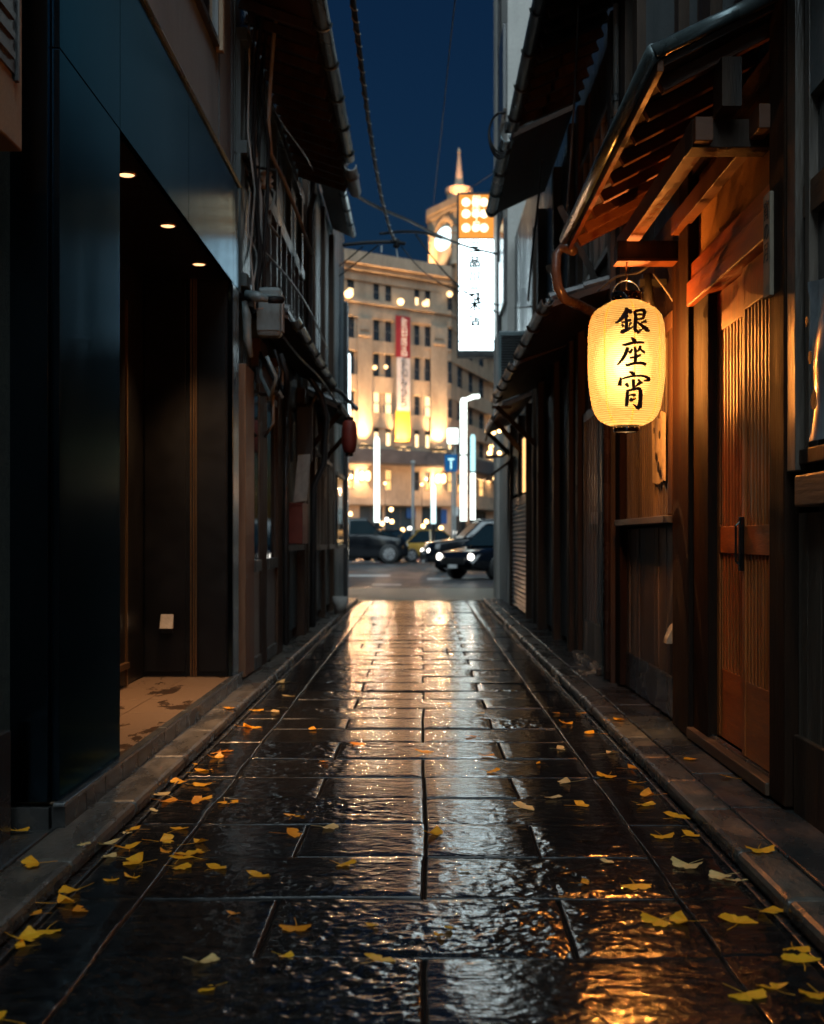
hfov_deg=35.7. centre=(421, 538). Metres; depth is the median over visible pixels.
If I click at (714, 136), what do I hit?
tavern building
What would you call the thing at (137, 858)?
ginkgo leaf
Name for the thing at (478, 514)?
shop window
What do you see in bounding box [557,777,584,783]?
ginkgo leaf
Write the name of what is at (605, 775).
ginkgo leaf
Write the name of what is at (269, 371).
wall cable
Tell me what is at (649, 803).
ginkgo leaf
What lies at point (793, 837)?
pavement
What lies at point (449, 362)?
window
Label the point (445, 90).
overhead cable
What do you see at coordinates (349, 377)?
lit sign
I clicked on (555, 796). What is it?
ginkgo leaf
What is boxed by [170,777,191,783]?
ginkgo leaf
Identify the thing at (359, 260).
overhead cable
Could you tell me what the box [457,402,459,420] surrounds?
window
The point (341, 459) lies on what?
corner building
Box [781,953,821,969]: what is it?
ginkgo leaf
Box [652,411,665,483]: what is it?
wall poster
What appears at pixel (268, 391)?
wall cable
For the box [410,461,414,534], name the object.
sign post
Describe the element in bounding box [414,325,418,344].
window
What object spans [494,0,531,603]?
tall building
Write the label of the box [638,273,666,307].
conduit stub
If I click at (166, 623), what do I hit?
socket cover
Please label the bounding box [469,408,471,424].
window
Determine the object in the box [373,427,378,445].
window
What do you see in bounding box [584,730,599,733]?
ginkgo leaf
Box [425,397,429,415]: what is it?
window
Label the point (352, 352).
window
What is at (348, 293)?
spot lamp
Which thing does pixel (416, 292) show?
window
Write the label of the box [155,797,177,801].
ginkgo leaf
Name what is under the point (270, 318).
junction box
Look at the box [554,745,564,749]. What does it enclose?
ginkgo leaf
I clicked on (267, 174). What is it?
wall cable
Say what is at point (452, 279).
overhead cable
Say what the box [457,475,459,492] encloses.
window
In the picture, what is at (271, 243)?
window
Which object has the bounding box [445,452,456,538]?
road sign
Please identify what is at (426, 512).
shop window
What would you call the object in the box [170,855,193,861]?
ginkgo leaf
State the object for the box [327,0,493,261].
sky
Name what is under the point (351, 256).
overhead cable
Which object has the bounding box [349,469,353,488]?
window
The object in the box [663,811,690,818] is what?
ginkgo leaf
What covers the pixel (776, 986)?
ginkgo leaf
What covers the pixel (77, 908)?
ginkgo leaf
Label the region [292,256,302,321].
window
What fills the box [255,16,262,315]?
wall cable
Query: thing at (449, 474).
window
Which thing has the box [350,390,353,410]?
window
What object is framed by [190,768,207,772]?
ginkgo leaf
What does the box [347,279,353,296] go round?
window
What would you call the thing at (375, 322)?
window
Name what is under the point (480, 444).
window
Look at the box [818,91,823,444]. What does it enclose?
window glass
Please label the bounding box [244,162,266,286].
wall cable
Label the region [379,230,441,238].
overhead cable
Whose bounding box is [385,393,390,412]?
window
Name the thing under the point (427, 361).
window
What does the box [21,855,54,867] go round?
ginkgo leaf
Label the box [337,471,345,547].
window frame
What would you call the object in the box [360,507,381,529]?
shop window
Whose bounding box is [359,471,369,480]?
wall lamp
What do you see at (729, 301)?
sliding door
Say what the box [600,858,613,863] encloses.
ginkgo leaf
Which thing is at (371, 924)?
ginkgo leaf
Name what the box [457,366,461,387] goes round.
window
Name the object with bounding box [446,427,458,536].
lit sign
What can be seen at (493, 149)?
cable coil
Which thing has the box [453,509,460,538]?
shop window
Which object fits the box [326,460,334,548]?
window
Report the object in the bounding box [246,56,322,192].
wall cable
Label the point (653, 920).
ginkgo leaf
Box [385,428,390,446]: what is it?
window
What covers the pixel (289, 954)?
ginkgo leaf
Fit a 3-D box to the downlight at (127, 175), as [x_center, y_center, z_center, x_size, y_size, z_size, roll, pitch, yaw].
[-1.475,-1.816,6.390,0.104,0.006,0.104,0,0,0]
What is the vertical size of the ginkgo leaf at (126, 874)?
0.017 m
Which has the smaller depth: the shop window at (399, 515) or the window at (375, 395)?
the window at (375, 395)
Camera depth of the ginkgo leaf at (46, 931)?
3.56 m
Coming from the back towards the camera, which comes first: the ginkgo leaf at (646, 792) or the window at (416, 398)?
the window at (416, 398)
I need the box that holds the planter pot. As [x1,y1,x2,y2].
[333,596,347,613]
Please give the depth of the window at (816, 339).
4.66 m
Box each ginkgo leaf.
[0,1010,24,1023]
[5,925,38,940]
[11,827,29,830]
[15,939,40,948]
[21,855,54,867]
[30,909,41,914]
[36,893,74,902]
[36,921,60,934]
[56,905,87,911]
[58,883,91,892]
[98,838,119,844]
[100,852,123,857]
[115,841,140,849]
[123,852,156,864]
[124,872,139,877]
[142,833,173,842]
[154,792,171,796]
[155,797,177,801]
[167,862,190,869]
[168,827,188,832]
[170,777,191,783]
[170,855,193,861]
[174,849,201,858]
[179,796,201,803]
[181,838,206,844]
[185,953,219,962]
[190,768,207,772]
[193,782,210,785]
[198,982,225,991]
[200,795,212,799]
[205,863,226,870]
[209,752,223,757]
[217,799,238,803]
[246,870,268,878]
[271,951,293,956]
[273,828,302,836]
[279,917,310,931]
[311,823,338,828]
[330,859,355,866]
[349,742,364,745]
[363,922,377,926]
[364,953,395,962]
[415,749,433,753]
[422,826,442,834]
[482,767,499,772]
[513,801,533,809]
[540,795,561,797]
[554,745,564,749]
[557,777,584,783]
[568,877,589,883]
[573,800,588,806]
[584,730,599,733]
[596,771,616,777]
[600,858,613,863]
[621,881,651,889]
[628,764,636,768]
[632,801,655,805]
[640,787,666,796]
[640,912,672,926]
[650,831,673,838]
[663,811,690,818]
[669,910,707,923]
[671,856,701,868]
[681,830,699,836]
[708,870,739,879]
[718,913,757,929]
[723,878,747,883]
[723,983,766,1000]
[746,843,774,852]
[747,906,783,913]
[756,982,792,994]
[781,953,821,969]
[783,942,809,952]
[799,983,823,998]
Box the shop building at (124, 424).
[10,0,242,830]
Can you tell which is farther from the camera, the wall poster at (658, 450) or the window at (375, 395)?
the window at (375, 395)
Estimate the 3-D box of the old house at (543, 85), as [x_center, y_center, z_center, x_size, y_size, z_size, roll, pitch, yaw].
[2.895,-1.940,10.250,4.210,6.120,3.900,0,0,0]
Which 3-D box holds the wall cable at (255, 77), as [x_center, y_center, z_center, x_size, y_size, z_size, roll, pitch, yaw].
[-1.274,-3.322,9.929,0.098,3.159,0.127,0,0,0]
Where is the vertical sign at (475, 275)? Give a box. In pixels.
[457,192,493,358]
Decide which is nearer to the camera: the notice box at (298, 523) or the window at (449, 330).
the notice box at (298, 523)
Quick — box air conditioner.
[494,331,524,402]
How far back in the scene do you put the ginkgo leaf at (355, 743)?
6.83 m
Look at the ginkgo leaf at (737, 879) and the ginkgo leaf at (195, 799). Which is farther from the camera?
the ginkgo leaf at (195, 799)
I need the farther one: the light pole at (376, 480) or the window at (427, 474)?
the window at (427, 474)
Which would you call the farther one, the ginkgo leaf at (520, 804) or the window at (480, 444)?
the window at (480, 444)
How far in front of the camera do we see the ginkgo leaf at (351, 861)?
4.30 m
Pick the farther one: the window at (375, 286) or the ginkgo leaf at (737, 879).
the window at (375, 286)
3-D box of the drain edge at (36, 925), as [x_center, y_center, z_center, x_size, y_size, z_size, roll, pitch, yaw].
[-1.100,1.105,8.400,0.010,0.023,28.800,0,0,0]
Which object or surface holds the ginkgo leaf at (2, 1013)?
on the path
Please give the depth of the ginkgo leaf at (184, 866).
4.26 m
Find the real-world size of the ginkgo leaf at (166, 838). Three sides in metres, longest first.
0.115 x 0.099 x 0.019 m
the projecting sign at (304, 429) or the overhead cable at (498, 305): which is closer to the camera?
the projecting sign at (304, 429)
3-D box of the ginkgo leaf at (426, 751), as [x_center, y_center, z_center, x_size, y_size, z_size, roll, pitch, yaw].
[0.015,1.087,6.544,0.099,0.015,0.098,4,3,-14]
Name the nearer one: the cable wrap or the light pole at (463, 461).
the cable wrap
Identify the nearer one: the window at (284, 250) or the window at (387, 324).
the window at (284, 250)
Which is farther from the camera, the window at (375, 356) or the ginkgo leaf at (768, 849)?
the window at (375, 356)
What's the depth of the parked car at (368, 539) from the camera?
56.27 m
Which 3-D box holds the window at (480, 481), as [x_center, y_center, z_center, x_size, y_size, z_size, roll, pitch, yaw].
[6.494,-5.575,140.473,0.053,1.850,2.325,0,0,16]
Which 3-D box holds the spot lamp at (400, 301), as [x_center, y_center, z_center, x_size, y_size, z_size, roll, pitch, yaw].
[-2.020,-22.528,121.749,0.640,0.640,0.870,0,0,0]
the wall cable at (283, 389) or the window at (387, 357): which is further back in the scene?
the window at (387, 357)
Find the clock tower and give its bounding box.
[426,148,472,282]
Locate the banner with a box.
[396,315,409,440]
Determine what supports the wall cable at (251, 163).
attached to the old house at (308, 101)
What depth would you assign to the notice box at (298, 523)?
12.75 m
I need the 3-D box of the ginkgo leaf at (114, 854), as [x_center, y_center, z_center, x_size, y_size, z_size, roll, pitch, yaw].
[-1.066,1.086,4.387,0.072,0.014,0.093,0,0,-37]
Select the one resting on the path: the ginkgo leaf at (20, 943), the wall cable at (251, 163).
the ginkgo leaf at (20, 943)
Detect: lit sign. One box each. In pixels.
[349,350,350,413]
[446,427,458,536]
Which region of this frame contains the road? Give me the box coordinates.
[349,557,493,587]
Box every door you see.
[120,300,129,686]
[254,381,261,669]
[267,397,277,659]
[583,408,602,665]
[717,275,741,749]
[735,252,768,771]
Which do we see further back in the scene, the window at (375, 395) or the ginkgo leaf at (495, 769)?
the window at (375, 395)
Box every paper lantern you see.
[337,402,356,456]
[588,262,665,432]
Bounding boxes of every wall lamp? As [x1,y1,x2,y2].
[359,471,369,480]
[435,474,445,482]
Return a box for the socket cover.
[160,614,173,632]
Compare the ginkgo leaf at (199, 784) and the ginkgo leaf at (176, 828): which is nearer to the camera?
the ginkgo leaf at (176, 828)
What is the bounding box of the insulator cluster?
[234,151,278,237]
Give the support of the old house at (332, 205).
on the pavement at (16, 846)
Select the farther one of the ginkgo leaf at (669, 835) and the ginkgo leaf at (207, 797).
the ginkgo leaf at (207, 797)
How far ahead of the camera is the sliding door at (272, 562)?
11.31 m
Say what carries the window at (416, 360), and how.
in the stone building at (444, 380)
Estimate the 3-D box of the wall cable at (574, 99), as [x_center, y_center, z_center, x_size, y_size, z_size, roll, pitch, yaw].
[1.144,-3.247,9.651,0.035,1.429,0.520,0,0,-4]
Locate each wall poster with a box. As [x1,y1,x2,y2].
[294,454,309,501]
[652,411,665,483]
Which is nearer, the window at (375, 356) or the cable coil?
the cable coil
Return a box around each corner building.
[0,151,10,844]
[330,222,348,599]
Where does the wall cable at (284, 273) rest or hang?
attached to the old house at (308, 101)
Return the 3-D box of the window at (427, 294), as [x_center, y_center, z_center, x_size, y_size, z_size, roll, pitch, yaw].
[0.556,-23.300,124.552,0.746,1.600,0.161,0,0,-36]
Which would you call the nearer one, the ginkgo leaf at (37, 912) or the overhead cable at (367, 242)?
the ginkgo leaf at (37, 912)
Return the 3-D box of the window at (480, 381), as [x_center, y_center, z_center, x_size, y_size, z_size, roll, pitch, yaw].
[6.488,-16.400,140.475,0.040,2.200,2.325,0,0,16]
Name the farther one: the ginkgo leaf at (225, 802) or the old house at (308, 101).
the old house at (308, 101)
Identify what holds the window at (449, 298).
in the stone building at (444, 380)
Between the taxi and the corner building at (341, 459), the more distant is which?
the taxi
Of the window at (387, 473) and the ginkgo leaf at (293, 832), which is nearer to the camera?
the ginkgo leaf at (293, 832)
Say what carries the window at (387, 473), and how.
in the stone building at (444, 380)
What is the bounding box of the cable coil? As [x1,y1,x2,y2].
[488,111,509,158]
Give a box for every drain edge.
[0,601,359,967]
[479,600,823,975]
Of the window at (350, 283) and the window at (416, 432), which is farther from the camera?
the window at (416, 432)
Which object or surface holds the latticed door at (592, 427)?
in the old house at (543, 85)
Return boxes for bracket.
[309,387,358,410]
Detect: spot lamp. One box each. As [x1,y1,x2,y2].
[345,290,351,297]
[397,299,403,304]
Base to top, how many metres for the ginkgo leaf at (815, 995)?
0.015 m
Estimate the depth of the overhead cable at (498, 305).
22.49 m
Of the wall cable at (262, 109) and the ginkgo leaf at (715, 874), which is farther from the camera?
the wall cable at (262, 109)
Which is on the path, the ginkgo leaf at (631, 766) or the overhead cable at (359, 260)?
the ginkgo leaf at (631, 766)
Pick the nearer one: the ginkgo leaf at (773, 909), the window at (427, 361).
the ginkgo leaf at (773, 909)
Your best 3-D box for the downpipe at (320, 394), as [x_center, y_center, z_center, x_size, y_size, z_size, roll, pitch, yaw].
[-1.155,-1.406,14.300,0.260,4.814,0.469,0,0,0]
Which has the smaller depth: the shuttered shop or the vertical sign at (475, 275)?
the shuttered shop
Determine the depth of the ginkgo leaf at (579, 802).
5.27 m
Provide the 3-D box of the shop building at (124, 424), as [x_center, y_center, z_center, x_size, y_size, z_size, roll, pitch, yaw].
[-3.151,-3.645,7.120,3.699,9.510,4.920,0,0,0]
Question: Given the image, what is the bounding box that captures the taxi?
[395,529,450,562]
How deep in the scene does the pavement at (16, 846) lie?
4.46 m
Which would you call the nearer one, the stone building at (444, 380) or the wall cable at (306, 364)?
the wall cable at (306, 364)
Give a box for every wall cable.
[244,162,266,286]
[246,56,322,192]
[247,12,263,308]
[247,192,256,281]
[249,230,327,349]
[250,1,259,309]
[252,16,263,314]
[252,33,262,317]
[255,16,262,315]
[258,17,265,220]
[258,19,269,286]
[258,353,288,395]
[259,349,282,391]
[259,355,277,397]
[282,334,338,405]
[527,159,542,301]
[565,6,579,210]
[597,267,647,291]
[653,274,672,301]
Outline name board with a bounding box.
[763,191,773,299]
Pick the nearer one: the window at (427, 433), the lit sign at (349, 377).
the lit sign at (349, 377)
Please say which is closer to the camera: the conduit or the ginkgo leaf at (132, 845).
the ginkgo leaf at (132, 845)
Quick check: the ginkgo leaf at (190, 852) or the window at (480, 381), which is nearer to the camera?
the ginkgo leaf at (190, 852)
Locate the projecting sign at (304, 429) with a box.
[294,401,312,461]
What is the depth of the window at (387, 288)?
121.75 m
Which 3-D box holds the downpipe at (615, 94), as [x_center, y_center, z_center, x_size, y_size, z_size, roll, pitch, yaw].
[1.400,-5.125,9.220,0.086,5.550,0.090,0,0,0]
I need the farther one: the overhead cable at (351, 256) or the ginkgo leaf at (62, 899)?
the overhead cable at (351, 256)
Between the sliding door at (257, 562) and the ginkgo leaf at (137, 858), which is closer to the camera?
the ginkgo leaf at (137, 858)
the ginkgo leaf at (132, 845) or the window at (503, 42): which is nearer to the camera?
the ginkgo leaf at (132, 845)
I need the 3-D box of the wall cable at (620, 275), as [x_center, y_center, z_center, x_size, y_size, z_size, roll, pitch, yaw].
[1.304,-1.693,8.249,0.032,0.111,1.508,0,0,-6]
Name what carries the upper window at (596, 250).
in the old house at (543, 85)
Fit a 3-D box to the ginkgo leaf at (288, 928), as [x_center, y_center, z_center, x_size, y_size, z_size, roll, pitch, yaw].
[-0.365,1.089,3.610,0.079,0.010,0.115,0,0,-36]
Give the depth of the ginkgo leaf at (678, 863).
4.29 m
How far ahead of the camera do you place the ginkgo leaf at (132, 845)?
4.53 m
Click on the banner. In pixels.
(403, 378)
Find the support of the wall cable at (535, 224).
attached to the old house at (515, 181)
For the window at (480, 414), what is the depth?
140.44 m
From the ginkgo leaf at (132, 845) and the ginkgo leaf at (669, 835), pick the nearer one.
the ginkgo leaf at (132, 845)
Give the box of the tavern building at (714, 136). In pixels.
[559,0,823,833]
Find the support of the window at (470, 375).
in the stone building at (444, 380)
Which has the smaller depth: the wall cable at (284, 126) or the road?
the wall cable at (284, 126)
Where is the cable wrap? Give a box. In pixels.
[350,4,395,241]
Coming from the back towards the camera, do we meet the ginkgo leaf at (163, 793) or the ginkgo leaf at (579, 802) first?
the ginkgo leaf at (163, 793)
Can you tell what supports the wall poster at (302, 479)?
attached to the old house at (308, 101)
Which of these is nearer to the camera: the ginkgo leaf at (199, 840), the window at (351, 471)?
the ginkgo leaf at (199, 840)
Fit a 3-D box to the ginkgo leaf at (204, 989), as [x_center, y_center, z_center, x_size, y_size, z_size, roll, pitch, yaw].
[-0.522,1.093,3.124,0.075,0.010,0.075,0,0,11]
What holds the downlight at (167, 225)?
attached to the shop building at (124, 424)
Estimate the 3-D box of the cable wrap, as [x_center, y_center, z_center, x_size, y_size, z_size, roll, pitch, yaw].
[-0.496,-4.259,14.299,0.128,0.830,11.407,0,0,0]
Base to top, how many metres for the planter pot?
0.240 m
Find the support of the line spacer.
attached to the overhead cable at (357, 37)
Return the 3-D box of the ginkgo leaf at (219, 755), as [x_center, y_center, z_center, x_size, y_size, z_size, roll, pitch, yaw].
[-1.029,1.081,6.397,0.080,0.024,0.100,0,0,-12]
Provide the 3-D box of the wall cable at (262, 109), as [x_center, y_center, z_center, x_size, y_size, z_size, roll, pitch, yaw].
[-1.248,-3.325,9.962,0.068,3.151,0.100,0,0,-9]
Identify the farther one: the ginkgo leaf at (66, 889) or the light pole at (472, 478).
the light pole at (472, 478)
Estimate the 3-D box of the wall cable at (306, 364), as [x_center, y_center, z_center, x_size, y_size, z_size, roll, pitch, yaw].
[-1.080,-1.615,12.551,0.054,0.208,3.908,0,0,3]
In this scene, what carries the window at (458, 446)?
in the stone building at (444, 380)
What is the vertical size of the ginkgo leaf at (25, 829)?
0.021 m
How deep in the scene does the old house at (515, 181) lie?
13.75 m
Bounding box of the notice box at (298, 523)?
[289,503,307,543]
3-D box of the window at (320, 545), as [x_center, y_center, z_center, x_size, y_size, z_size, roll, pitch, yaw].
[-1.315,-0.480,16.575,0.090,1.240,1.250,0,0,0]
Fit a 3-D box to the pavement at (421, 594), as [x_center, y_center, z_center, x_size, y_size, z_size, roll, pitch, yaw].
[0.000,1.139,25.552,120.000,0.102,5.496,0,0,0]
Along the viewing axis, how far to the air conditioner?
16.30 m
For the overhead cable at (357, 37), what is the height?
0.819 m
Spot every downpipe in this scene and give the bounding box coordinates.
[283,363,288,644]
[306,193,329,626]
[551,243,609,678]
[610,0,618,125]
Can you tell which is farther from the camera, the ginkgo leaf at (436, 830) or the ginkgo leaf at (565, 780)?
the ginkgo leaf at (565, 780)
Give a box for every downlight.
[120,172,136,177]
[159,223,176,228]
[191,262,206,265]
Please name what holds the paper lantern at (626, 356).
hanging from the tavern building at (714, 136)
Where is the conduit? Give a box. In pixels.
[266,21,313,254]
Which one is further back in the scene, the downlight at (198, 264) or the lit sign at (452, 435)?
the lit sign at (452, 435)
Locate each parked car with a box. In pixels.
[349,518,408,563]
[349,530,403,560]
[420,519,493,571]
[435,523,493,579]
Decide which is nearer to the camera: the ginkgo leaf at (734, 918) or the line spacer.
the ginkgo leaf at (734, 918)
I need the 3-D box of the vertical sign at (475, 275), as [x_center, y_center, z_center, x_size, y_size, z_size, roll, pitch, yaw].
[1.044,-4.972,24.189,0.752,3.090,0.322,0,0,0]
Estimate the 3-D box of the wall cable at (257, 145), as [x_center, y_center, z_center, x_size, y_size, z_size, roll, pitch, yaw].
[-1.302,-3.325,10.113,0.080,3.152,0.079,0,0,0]
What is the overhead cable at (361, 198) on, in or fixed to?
attached to the tall building at (511, 18)
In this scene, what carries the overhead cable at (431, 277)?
attached to the line spacer
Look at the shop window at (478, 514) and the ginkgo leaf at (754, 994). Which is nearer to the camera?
the ginkgo leaf at (754, 994)
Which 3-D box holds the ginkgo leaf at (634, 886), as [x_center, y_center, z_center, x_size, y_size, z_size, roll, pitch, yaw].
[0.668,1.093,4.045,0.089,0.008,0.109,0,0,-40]
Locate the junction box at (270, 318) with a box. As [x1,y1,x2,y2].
[242,287,283,357]
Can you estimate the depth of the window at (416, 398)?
123.82 m
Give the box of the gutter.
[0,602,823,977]
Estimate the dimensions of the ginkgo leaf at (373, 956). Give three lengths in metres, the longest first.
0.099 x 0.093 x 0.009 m
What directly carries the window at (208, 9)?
in the shop building at (124, 424)
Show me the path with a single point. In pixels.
(536, 938)
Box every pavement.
[0,611,329,872]
[349,588,494,601]
[491,598,823,890]
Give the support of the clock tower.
on the stone building at (444, 380)
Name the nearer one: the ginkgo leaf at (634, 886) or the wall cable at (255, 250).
the ginkgo leaf at (634, 886)
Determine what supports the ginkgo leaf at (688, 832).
on the path
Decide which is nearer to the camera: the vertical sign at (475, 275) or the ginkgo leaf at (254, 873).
the ginkgo leaf at (254, 873)
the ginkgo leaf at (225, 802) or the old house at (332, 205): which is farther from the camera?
the old house at (332, 205)
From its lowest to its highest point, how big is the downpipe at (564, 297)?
2.989 m
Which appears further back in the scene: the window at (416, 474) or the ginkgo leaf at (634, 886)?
the window at (416, 474)
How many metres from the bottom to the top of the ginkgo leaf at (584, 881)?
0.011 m
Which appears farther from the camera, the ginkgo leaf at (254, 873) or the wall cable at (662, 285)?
the wall cable at (662, 285)
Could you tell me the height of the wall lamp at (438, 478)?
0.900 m
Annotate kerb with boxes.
[0,598,357,944]
[482,598,823,954]
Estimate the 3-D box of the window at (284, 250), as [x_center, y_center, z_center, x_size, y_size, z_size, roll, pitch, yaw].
[-1.330,-2.460,12.300,0.060,0.840,1.000,0,0,0]
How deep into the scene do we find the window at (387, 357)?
121.81 m
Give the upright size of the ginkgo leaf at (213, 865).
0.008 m
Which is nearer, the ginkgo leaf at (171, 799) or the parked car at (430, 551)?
the ginkgo leaf at (171, 799)
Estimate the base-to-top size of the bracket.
0.267 m
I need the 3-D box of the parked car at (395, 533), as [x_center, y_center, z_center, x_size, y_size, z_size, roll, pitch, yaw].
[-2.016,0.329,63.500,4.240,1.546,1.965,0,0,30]
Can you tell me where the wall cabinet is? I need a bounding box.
[0,0,21,150]
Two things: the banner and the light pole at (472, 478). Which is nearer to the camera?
the light pole at (472, 478)
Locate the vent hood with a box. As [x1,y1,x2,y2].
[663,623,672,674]
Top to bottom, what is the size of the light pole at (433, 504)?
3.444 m
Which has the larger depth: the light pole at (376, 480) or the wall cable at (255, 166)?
the light pole at (376, 480)
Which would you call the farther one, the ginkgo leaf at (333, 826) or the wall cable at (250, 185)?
the wall cable at (250, 185)
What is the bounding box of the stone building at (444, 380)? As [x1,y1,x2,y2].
[344,248,493,538]
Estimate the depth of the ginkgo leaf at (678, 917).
3.68 m
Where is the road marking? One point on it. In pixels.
(428, 579)
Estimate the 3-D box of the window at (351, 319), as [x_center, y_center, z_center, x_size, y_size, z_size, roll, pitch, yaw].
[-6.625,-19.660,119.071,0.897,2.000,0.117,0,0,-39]
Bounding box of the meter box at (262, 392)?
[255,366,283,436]
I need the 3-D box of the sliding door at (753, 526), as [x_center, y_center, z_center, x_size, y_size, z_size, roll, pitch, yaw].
[1.450,-0.122,5.518,0.074,2.205,0.585,0,0,0]
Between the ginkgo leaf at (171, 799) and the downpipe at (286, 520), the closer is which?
the ginkgo leaf at (171, 799)
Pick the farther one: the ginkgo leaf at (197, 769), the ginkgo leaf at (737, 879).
the ginkgo leaf at (197, 769)
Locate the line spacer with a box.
[381,238,405,256]
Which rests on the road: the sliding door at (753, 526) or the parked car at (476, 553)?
the parked car at (476, 553)
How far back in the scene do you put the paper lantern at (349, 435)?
14.39 m
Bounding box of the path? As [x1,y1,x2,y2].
[0,600,823,1023]
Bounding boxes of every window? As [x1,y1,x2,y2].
[194,0,219,46]
[261,189,276,286]
[278,226,291,309]
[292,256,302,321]
[316,451,326,549]
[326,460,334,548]
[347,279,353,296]
[349,317,353,337]
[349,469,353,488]
[350,351,353,373]
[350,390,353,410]
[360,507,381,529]
[373,283,378,299]
[373,320,378,340]
[373,353,378,375]
[373,392,378,412]
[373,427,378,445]
[385,285,390,301]
[385,321,390,341]
[385,355,390,377]
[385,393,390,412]
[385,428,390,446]
[385,470,390,489]
[385,507,414,531]
[414,289,418,305]
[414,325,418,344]
[414,358,418,379]
[414,396,418,415]
[414,430,418,447]
[414,472,418,490]
[422,508,440,528]
[425,291,429,306]
[425,326,429,346]
[425,359,429,380]
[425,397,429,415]
[425,431,429,448]
[425,472,429,490]
[448,296,451,310]
[448,329,451,348]
[448,361,451,383]
[448,399,451,417]
[448,473,450,491]
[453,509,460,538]
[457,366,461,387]
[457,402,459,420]
[457,436,459,451]
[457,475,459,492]
[469,373,471,392]
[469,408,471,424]
[470,511,484,522]
[479,379,482,397]
[479,413,482,428]
[479,443,482,457]
[479,479,482,495]
[499,23,506,314]
[580,103,606,280]
[805,278,823,441]
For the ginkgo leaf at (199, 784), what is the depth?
5.69 m
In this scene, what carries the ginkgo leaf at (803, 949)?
on the path
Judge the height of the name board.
0.420 m
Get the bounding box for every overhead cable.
[339,245,378,276]
[339,246,363,265]
[342,240,391,246]
[347,189,496,254]
[350,0,395,241]
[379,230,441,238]
[401,246,470,294]
[415,234,501,315]
[433,0,455,203]
[476,296,536,307]
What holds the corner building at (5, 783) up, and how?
on the pavement at (16, 846)
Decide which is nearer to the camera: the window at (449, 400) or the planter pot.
the planter pot
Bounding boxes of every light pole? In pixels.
[373,437,379,561]
[430,484,435,564]
[460,394,479,530]
[470,434,474,521]
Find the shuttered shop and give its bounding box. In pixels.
[485,193,540,618]
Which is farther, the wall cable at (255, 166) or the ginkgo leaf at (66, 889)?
the wall cable at (255, 166)
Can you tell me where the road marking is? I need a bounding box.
[349,575,491,584]
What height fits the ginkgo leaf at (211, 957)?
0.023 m
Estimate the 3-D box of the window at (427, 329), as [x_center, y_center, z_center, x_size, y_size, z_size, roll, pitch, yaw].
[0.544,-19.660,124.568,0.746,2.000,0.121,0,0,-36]
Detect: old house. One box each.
[120,0,360,687]
[297,170,355,630]
[485,91,579,639]
[507,0,615,682]
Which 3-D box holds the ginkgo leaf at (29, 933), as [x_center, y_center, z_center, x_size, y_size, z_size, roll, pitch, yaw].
[-1.088,1.079,3.499,0.085,0.023,0.108,0,0,-32]
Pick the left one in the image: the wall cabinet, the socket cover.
the wall cabinet

